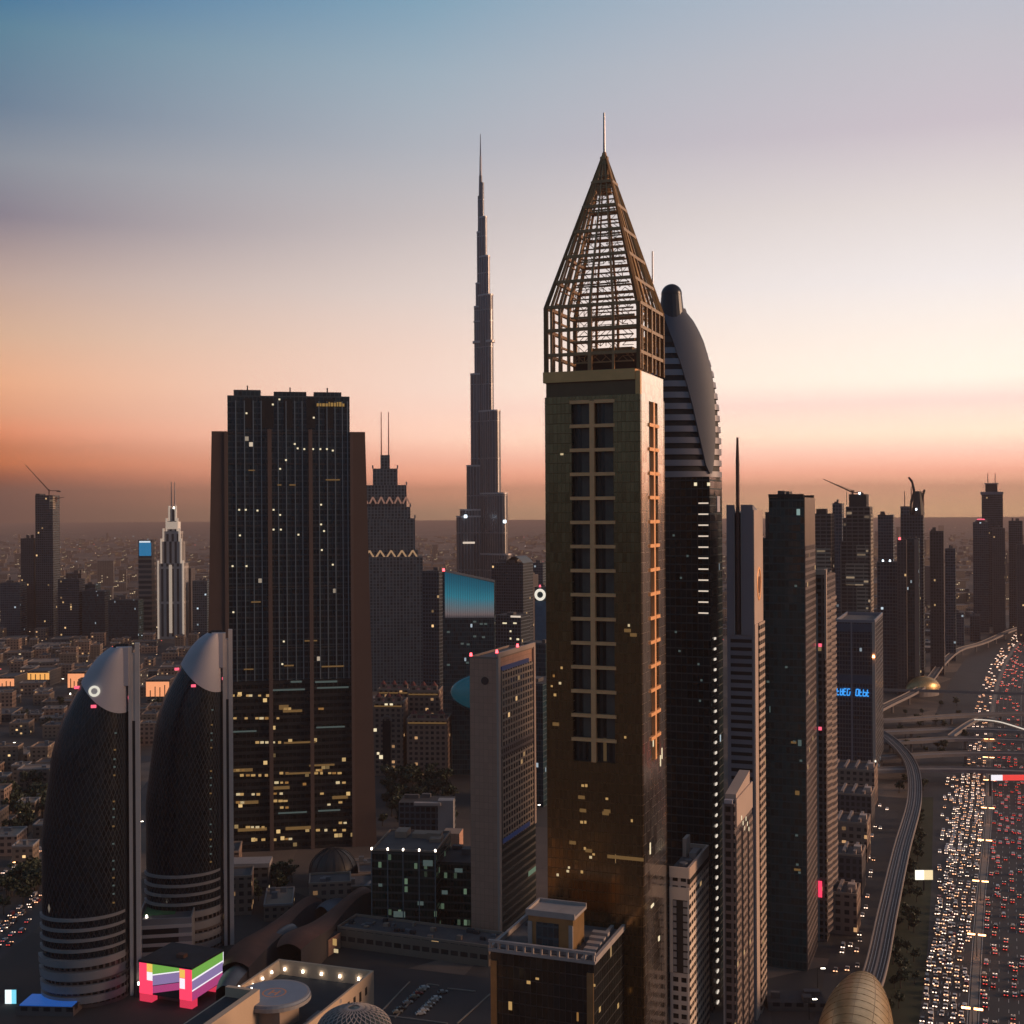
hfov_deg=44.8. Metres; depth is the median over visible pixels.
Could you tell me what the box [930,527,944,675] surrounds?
brown grey slab
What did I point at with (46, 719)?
tree
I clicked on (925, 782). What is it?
tree
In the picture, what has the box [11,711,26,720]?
building
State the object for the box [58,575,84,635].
tower
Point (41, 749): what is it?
building
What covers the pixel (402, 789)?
tree
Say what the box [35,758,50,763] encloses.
building
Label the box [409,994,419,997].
parked car
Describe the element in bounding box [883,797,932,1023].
grass verge
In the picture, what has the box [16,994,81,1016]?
blue roof block
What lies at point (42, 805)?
tree
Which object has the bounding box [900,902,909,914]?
tree
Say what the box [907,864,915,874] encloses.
tree
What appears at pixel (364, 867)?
building
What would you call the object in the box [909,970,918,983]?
tree
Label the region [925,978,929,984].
van
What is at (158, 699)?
tree
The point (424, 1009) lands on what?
parked car
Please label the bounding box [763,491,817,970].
dark green tower
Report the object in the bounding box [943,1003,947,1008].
car
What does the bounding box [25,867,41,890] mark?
tree
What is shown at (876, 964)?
metro viaduct
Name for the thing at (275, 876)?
tree
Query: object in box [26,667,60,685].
lit hall
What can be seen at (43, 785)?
tree
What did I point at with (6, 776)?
building
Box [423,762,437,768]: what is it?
tree
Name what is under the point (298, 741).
lit window
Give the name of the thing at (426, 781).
tree
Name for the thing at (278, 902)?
building
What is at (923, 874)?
billboard
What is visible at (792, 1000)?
grey block
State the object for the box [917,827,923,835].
tree
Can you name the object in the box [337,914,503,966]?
tan podium block
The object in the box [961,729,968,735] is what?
tree
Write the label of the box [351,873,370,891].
building
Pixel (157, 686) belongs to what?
lit hall
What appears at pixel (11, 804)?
tree
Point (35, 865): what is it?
tree
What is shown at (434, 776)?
tree
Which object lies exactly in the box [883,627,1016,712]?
metro viaduct
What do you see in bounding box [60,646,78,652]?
building
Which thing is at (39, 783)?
tree
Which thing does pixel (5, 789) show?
building
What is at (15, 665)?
building
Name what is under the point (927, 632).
building
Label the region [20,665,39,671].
building
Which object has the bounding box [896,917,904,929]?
tree
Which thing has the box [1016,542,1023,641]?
edge tower
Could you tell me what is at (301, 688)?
lit window
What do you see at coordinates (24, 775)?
tree
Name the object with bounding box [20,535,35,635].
brown low tower
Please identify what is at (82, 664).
building
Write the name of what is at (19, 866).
tree
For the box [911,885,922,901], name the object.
tree
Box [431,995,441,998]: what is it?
parked car
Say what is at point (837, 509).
grey tower
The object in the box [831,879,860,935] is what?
apartment block
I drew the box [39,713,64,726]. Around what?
building
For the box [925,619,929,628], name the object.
building
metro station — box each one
[818,971,892,1023]
[906,676,939,696]
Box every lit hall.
[0,672,27,691]
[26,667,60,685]
[67,667,89,693]
[140,668,147,684]
[145,675,174,702]
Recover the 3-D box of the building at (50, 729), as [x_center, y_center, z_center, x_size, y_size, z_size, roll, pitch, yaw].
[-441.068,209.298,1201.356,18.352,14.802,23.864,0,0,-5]
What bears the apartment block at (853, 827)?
on the ground
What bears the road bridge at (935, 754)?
on the highway
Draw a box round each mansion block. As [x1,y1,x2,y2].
[373,693,407,775]
[377,680,409,696]
[407,681,442,715]
[407,709,451,777]
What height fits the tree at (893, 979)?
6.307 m
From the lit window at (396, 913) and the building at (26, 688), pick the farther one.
the building at (26, 688)
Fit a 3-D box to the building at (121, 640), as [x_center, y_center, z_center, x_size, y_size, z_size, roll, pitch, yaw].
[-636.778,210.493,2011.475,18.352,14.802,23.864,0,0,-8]
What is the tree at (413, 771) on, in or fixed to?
on the ground
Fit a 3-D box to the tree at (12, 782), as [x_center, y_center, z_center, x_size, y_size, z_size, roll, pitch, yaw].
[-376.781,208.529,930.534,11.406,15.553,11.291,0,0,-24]
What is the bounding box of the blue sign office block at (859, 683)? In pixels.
[836,612,883,766]
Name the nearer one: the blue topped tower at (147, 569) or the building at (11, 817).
the building at (11, 817)
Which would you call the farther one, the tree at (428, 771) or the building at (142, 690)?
the building at (142, 690)
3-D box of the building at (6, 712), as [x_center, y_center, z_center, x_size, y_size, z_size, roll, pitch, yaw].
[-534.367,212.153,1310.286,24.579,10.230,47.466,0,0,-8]
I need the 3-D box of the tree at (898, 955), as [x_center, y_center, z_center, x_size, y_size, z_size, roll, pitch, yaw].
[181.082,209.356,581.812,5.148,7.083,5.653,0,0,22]
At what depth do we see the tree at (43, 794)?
896.10 m
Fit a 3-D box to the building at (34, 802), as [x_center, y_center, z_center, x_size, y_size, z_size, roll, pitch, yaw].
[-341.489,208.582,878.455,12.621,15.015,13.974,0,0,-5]
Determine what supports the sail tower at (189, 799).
on the ground
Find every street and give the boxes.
[0,781,147,958]
[51,683,66,685]
[140,756,469,780]
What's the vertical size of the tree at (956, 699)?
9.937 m
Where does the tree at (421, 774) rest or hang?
on the ground
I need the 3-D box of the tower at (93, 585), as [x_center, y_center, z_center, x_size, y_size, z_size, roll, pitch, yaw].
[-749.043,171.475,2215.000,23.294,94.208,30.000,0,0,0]
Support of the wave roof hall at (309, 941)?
on the ground
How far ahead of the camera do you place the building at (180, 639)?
1969.48 m
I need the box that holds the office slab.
[422,567,443,685]
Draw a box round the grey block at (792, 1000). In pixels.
[766,989,825,1011]
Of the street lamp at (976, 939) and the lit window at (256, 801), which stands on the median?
the street lamp at (976, 939)
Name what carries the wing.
on the ground
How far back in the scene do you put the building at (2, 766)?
1024.85 m
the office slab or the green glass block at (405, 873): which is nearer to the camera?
the green glass block at (405, 873)
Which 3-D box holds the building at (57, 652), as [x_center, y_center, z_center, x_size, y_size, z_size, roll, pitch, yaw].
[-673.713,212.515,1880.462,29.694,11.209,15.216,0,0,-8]
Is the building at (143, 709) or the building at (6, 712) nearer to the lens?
the building at (143, 709)
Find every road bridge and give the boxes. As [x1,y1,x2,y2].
[878,766,1023,781]
[881,751,1023,762]
[883,711,1023,724]
[883,727,1023,737]
[884,736,1023,750]
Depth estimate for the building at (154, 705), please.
1305.83 m
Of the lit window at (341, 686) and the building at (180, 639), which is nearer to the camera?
the lit window at (341, 686)
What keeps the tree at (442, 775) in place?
on the ground
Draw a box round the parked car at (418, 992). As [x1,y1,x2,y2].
[413,991,422,994]
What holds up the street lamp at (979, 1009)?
on the median
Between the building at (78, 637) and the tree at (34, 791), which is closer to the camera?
the tree at (34, 791)
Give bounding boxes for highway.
[919,621,1023,1023]
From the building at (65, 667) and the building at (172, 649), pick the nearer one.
the building at (65, 667)
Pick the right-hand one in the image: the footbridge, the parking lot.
the footbridge
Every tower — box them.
[0,580,26,635]
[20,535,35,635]
[35,494,59,635]
[38,642,141,1007]
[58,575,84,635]
[66,569,86,583]
[82,588,109,637]
[85,582,100,589]
[108,595,143,640]
[138,539,155,632]
[144,629,233,947]
[157,482,188,638]
[189,566,194,632]
[192,578,208,637]
[208,386,376,851]
[367,412,422,691]
[456,134,511,578]
[469,642,536,931]
[495,612,529,648]
[524,639,545,675]
[533,560,545,585]
[533,573,537,639]
[534,583,545,640]
[543,113,667,1023]
[643,251,723,1012]
[669,834,709,1023]
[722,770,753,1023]
[726,437,766,1019]
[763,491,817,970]
[815,509,834,572]
[816,568,837,941]
[832,500,843,618]
[840,492,873,614]
[877,559,897,692]
[878,511,894,560]
[897,537,907,694]
[900,477,925,675]
[906,536,919,681]
[945,545,955,660]
[973,519,989,632]
[980,473,1002,626]
[993,525,1005,635]
[1008,518,1022,628]
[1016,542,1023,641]
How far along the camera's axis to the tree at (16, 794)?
891.33 m
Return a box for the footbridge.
[883,688,1023,694]
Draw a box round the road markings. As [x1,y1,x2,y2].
[926,640,1023,1023]
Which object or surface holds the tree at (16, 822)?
on the ground
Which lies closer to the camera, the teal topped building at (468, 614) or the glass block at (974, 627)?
the teal topped building at (468, 614)
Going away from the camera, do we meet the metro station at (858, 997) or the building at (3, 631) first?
the metro station at (858, 997)
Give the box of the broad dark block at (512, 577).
[492,555,532,640]
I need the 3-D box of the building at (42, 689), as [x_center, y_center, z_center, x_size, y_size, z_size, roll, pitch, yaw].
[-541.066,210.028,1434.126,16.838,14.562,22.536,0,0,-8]
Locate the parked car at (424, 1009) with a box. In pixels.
[418,1007,429,1011]
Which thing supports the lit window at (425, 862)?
in the green glass block at (405, 873)
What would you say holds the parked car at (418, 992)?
on the parking lot
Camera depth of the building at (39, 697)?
1394.00 m
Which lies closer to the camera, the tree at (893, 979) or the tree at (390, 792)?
the tree at (893, 979)
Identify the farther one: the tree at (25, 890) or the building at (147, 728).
the building at (147, 728)
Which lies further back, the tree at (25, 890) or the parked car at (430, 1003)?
the tree at (25, 890)
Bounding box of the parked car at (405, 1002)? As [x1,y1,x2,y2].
[402,1000,412,1004]
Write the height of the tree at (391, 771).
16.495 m
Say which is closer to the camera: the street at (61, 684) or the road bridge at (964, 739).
the road bridge at (964, 739)
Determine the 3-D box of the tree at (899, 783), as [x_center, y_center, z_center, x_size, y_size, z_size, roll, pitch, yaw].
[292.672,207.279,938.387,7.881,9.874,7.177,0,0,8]
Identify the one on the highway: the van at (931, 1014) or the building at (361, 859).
the van at (931, 1014)
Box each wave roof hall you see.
[216,923,296,1000]
[222,896,321,978]
[277,887,370,963]
[316,880,370,918]
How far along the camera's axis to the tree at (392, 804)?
874.31 m
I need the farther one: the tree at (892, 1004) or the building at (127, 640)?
the building at (127, 640)
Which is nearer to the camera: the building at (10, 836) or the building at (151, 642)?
the building at (10, 836)
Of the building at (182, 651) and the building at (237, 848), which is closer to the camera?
the building at (237, 848)
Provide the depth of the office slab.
1353.78 m
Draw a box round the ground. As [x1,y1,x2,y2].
[0,517,1023,1023]
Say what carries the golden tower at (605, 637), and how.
on the ground
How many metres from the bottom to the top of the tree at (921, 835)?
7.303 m
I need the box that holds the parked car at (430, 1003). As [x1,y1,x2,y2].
[425,1001,435,1004]
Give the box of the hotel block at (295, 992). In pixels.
[184,959,373,1023]
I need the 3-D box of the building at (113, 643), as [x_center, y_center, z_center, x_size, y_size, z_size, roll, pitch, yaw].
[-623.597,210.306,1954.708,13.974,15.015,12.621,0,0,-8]
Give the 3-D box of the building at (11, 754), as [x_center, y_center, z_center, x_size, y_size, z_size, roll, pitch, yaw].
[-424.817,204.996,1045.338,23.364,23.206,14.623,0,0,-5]
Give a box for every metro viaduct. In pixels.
[863,730,921,985]
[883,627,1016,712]
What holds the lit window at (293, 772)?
in the broad dark tower at (289, 597)
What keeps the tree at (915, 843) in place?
on the grass verge
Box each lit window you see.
[233,730,255,732]
[233,768,252,771]
[238,827,266,831]
[239,800,257,803]
[273,688,304,690]
[274,786,289,789]
[278,811,306,813]
[279,705,288,709]
[283,709,301,712]
[284,741,315,743]
[285,772,314,774]
[285,826,310,829]
[309,764,333,766]
[315,680,336,682]
[316,726,344,727]
[317,686,348,688]
[318,809,339,811]
[332,795,347,798]
[394,911,404,917]
[423,860,432,865]
[455,868,462,872]
[508,1001,511,1009]
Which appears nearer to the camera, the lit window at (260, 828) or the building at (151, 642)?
the lit window at (260, 828)
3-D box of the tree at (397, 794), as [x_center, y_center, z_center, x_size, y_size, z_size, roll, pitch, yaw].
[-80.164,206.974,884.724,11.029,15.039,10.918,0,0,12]
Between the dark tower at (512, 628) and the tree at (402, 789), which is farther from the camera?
the dark tower at (512, 628)
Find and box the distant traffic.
[11,635,1023,869]
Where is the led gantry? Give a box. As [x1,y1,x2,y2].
[989,775,1023,795]
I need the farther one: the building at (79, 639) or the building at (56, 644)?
the building at (56, 644)
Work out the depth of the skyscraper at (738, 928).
474.93 m
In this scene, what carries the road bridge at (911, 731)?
on the highway
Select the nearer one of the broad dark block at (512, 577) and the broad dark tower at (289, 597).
the broad dark tower at (289, 597)
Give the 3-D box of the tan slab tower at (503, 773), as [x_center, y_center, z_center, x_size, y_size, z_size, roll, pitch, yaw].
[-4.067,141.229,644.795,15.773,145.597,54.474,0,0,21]
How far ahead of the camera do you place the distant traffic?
871.95 m
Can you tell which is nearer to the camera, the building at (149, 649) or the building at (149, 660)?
the building at (149, 660)
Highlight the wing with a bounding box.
[186,985,259,1023]
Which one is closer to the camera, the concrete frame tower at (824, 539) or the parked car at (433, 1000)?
the parked car at (433, 1000)
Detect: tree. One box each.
[0,780,15,789]
[0,876,19,895]
[0,894,10,914]
[1,798,16,814]
[2,819,8,826]
[6,868,18,879]
[7,862,24,872]
[9,788,23,812]
[10,799,31,813]
[10,819,23,825]
[14,882,32,903]
[17,708,29,713]
[17,769,37,785]
[18,863,30,883]
[18,869,26,876]
[19,813,32,823]
[20,813,36,833]
[22,872,38,888]
[23,784,31,793]
[23,857,34,865]
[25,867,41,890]
[28,781,41,791]
[29,771,43,782]
[29,862,41,886]
[30,784,46,796]
[31,782,47,789]
[33,872,41,890]
[36,791,46,811]
[38,798,45,817]
[44,716,51,721]
[56,696,64,704]
[149,698,162,703]
[254,884,263,900]
[271,862,285,869]
[272,868,287,878]
[272,869,282,886]
[273,873,288,886]
[279,858,293,871]
[286,864,298,882]
[378,813,387,825]
[379,763,389,775]
[379,777,395,788]
[380,793,389,805]
[382,766,396,775]
[386,789,395,795]
[386,796,398,816]
[392,784,411,794]
[393,791,405,798]
[395,767,410,777]
[401,773,415,784]
[404,764,420,785]
[411,784,425,794]
[413,770,425,781]
[418,783,430,791]
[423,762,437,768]
[423,767,437,778]
[424,778,435,788]
[425,773,437,778]
[426,791,436,795]
[428,779,442,792]
[437,768,454,780]
[440,784,458,795]
[442,779,451,786]
[888,998,895,1010]
[889,975,898,988]
[891,942,900,964]
[891,990,904,1008]
[894,780,904,792]
[894,935,904,945]
[894,953,904,958]
[894,956,910,969]
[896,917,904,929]
[896,967,909,988]
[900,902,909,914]
[900,908,917,929]
[901,773,906,782]
[901,888,908,901]
[902,939,911,949]
[904,877,914,893]
[905,874,914,887]
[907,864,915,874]
[908,860,916,873]
[908,918,920,932]
[908,947,920,961]
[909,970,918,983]
[910,867,919,882]
[910,905,920,917]
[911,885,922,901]
[912,840,922,847]
[912,847,923,860]
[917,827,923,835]
[917,832,926,840]
[922,778,928,790]
[938,740,947,746]
[952,697,959,702]
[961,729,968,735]
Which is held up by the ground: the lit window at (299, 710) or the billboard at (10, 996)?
the billboard at (10, 996)
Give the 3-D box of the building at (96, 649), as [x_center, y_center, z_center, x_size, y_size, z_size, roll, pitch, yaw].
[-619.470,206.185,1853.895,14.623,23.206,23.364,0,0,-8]
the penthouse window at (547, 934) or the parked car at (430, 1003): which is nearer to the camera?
the penthouse window at (547, 934)
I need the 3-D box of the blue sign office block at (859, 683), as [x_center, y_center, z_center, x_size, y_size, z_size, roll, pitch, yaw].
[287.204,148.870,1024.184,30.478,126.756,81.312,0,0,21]
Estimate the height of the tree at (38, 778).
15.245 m
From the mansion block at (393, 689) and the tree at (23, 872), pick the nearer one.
the tree at (23, 872)
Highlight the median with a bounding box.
[969,641,1020,1023]
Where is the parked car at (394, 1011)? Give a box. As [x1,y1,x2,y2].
[392,1009,402,1013]
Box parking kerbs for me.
[382,981,490,1023]
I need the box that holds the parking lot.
[369,964,490,1023]
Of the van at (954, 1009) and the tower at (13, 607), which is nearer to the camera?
the van at (954, 1009)
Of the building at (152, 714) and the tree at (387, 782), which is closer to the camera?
the tree at (387, 782)
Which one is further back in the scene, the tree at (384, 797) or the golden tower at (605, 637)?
the tree at (384, 797)
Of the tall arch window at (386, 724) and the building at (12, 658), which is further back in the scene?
the building at (12, 658)
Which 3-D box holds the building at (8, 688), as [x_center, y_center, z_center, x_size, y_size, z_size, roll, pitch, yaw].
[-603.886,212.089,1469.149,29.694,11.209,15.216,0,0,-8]
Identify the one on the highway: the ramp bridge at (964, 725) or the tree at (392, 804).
the ramp bridge at (964, 725)
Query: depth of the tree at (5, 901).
665.61 m
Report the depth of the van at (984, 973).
567.20 m
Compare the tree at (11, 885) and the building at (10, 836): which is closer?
the tree at (11, 885)
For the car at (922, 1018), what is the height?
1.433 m
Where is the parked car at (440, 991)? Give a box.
[437,989,447,993]
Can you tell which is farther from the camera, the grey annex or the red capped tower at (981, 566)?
the red capped tower at (981, 566)
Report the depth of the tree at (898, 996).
532.30 m
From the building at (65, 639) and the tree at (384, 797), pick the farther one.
the building at (65, 639)
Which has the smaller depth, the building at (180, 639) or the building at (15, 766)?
the building at (15, 766)
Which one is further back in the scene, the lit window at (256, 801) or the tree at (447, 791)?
the tree at (447, 791)
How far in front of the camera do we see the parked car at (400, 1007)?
534.38 m
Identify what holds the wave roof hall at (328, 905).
on the ground
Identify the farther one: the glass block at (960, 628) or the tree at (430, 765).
the glass block at (960, 628)
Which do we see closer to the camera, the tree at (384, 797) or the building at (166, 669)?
the tree at (384, 797)
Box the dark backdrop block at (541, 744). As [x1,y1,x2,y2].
[536,676,546,806]
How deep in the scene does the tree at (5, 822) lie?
815.89 m
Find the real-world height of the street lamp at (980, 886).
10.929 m
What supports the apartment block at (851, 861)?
on the ground
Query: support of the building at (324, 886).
on the ground
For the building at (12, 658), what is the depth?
1781.18 m
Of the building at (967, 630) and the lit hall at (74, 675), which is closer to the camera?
the lit hall at (74, 675)
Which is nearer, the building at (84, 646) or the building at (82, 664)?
the building at (82, 664)
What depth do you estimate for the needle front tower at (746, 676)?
524.72 m
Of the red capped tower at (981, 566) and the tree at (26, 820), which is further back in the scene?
the red capped tower at (981, 566)
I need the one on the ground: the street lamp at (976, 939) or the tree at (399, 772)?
the tree at (399, 772)
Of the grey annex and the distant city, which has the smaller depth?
the grey annex
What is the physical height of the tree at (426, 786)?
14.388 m
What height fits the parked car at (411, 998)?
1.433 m
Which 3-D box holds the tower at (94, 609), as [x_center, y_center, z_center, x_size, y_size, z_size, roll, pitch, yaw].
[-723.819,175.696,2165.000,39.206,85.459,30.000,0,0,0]
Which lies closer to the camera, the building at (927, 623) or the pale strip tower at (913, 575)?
the pale strip tower at (913, 575)
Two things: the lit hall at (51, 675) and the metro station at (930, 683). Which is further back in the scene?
the lit hall at (51, 675)
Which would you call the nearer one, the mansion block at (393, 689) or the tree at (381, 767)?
the tree at (381, 767)
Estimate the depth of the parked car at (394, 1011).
530.82 m
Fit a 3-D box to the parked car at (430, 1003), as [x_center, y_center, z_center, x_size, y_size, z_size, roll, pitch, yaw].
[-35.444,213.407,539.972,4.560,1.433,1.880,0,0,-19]
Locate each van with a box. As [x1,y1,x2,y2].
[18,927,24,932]
[924,986,928,993]
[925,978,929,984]
[929,1011,933,1018]
[952,1005,956,1013]
[982,971,986,977]
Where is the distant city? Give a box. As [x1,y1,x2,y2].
[0,525,1023,635]
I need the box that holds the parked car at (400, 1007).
[395,1006,406,1009]
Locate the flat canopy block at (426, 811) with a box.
[399,793,455,830]
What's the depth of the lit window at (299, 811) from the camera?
789.84 m
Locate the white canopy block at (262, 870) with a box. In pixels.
[234,856,272,893]
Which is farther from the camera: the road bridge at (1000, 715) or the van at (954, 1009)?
the road bridge at (1000, 715)
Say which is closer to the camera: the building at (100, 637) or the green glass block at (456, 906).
the green glass block at (456, 906)
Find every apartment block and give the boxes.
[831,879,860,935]
[837,759,877,805]
[837,783,874,833]
[837,810,870,862]
[838,841,865,895]
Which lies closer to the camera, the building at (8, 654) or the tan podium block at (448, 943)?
the tan podium block at (448, 943)
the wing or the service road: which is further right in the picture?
the service road
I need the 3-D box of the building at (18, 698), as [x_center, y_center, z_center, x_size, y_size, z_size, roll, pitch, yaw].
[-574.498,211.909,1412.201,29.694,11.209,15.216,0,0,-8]
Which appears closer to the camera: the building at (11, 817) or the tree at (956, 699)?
the building at (11, 817)
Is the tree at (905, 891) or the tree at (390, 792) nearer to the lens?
the tree at (905, 891)
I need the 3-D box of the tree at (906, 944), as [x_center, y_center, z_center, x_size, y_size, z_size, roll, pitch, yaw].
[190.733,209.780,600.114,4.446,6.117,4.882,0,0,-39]
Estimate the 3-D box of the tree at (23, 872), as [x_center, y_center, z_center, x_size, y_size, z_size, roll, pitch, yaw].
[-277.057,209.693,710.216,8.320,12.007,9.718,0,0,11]
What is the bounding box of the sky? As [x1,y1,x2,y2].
[0,0,1023,522]
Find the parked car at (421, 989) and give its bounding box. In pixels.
[416,988,426,991]
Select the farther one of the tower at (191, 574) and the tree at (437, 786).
the tower at (191, 574)
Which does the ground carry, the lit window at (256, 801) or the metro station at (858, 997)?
the metro station at (858, 997)
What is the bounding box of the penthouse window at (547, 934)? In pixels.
[536,922,558,946]
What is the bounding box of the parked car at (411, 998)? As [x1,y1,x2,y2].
[406,997,416,1000]
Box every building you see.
[0,627,6,637]
[0,635,29,643]
[0,646,9,652]
[0,686,15,689]
[0,690,16,706]
[0,741,23,770]
[0,761,4,771]
[0,772,12,782]
[0,783,11,813]
[0,805,8,826]
[0,826,27,855]
[1,707,22,721]
[3,650,34,658]
[6,638,21,649]
[7,656,22,665]
[9,659,27,671]
[9,718,34,736]
[9,815,16,826]
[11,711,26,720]
[11,761,31,780]
[11,839,39,864]
[16,694,20,703]
[17,636,26,644]
[17,764,49,788]
[17,797,40,818]
[19,680,46,695]
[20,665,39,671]
[23,746,29,761]
[27,710,43,721]
[28,658,58,665]
[29,637,38,646]
[30,740,54,763]
[32,644,53,651]
[32,819,42,837]
[33,687,52,693]
[33,691,53,705]
[34,642,64,646]
[35,627,48,640]
[35,646,49,656]
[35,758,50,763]
[38,653,50,658]
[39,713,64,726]
[41,697,72,708]
[42,705,67,714]
[42,721,61,738]
[51,636,71,642]
[51,645,68,653]
[54,663,74,680]
[55,650,60,656]
[59,651,78,662]
[60,642,70,646]
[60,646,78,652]
[71,635,87,644]
[73,638,89,645]
[74,640,91,654]
[74,662,92,668]
[79,654,88,662]
[90,632,105,645]
[90,642,102,658]
[110,641,119,646]
[111,638,124,643]
[122,636,130,643]
[131,639,158,647]
[138,942,223,1008]
[140,684,145,696]
[140,706,147,720]
[140,720,156,745]
[141,645,157,653]
[141,709,158,719]
[141,901,194,957]
[142,632,155,639]
[144,656,155,665]
[148,668,159,676]
[148,702,161,709]
[160,665,180,674]
[162,651,178,659]
[162,661,173,664]
[166,647,178,651]
[174,634,185,645]
[180,646,190,656]
[188,632,198,645]
[223,841,241,866]
[223,866,253,915]
[263,886,294,921]
[309,871,350,911]
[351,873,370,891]
[355,856,370,865]
[358,863,370,872]
[442,568,494,721]
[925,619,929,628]
[925,629,929,635]
[925,645,929,652]
[965,626,969,634]
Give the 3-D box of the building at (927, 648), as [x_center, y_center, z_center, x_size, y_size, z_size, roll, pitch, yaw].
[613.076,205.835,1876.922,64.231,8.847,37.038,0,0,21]
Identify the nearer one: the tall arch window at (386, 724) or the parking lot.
the parking lot
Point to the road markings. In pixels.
(987, 873)
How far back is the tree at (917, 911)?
645.70 m
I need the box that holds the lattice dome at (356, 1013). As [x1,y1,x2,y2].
[318,1002,391,1023]
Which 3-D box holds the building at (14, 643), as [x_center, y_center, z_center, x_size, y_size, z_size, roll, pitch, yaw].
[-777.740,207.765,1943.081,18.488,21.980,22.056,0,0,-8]
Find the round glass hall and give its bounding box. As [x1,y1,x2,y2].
[450,675,469,774]
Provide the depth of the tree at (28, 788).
924.95 m
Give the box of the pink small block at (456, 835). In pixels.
[444,828,462,845]
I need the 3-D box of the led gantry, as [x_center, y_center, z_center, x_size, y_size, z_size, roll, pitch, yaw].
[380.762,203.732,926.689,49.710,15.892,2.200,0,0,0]
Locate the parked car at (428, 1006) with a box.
[422,1004,432,1008]
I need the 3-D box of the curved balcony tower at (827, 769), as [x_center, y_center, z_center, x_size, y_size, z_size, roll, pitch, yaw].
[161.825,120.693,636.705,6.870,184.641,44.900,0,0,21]
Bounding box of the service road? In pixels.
[814,796,906,1020]
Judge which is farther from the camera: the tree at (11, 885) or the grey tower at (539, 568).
the grey tower at (539, 568)
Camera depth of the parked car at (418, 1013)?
529.20 m
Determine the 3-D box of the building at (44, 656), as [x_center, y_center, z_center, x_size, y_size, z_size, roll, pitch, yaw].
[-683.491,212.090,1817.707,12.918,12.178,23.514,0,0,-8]
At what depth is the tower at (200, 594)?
2150.00 m
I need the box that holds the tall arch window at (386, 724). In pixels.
[383,721,390,767]
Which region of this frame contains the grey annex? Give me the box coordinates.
[328,931,340,956]
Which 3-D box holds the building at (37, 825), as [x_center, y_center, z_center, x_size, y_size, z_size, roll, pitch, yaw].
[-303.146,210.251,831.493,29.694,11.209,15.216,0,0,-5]
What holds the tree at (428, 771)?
on the ground
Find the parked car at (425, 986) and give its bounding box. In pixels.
[419,985,429,988]
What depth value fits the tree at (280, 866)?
716.88 m
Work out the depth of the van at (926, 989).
549.14 m
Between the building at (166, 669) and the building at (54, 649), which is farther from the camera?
the building at (54, 649)
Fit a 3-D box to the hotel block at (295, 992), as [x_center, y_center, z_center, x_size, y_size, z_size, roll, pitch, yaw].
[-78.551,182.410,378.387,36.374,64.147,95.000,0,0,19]
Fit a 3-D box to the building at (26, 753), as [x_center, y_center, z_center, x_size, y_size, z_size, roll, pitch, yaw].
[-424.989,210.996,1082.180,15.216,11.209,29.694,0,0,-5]
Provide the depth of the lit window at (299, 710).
790.13 m
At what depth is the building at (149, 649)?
1912.52 m
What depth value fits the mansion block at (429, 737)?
1001.37 m
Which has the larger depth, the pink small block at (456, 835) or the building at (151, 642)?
the building at (151, 642)
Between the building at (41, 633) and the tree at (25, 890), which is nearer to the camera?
the tree at (25, 890)
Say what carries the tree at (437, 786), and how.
on the ground
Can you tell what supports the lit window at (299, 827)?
in the broad dark tower at (289, 597)
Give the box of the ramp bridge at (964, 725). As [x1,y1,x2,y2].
[947,717,1023,735]
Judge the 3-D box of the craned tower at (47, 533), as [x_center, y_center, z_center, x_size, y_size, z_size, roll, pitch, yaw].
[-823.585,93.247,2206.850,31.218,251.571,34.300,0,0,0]
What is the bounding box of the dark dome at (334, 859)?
[308,847,357,887]
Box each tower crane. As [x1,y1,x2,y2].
[27,467,60,494]
[823,479,863,493]
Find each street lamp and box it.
[961,1006,982,1023]
[967,933,985,956]
[972,880,988,900]
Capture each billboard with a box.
[5,989,16,1003]
[915,869,932,890]
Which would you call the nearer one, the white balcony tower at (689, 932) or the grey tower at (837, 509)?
the white balcony tower at (689, 932)
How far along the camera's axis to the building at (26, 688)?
1469.48 m
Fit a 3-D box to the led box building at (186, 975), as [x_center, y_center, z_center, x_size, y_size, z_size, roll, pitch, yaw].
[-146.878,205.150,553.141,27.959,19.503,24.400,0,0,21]
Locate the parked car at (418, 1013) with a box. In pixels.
[415,1010,425,1015]
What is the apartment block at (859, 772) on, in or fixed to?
on the ground
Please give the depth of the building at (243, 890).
663.01 m
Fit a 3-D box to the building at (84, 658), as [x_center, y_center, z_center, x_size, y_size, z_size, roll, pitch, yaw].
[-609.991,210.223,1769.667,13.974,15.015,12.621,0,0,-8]
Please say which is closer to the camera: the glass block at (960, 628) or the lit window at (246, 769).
the lit window at (246, 769)
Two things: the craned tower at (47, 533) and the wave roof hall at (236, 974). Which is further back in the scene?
the craned tower at (47, 533)
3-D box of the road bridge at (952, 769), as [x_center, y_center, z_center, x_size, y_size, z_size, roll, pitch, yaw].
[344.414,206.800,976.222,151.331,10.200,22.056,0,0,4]
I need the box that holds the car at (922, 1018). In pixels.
[920,1016,924,1021]
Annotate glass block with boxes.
[371,827,462,923]
[441,844,470,927]
[488,897,624,1023]
[945,609,964,645]
[970,611,979,641]
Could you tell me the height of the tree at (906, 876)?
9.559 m
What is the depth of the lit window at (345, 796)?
795.26 m
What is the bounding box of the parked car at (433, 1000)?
[428,998,438,1001]
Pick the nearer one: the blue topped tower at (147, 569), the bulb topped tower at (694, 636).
the bulb topped tower at (694, 636)

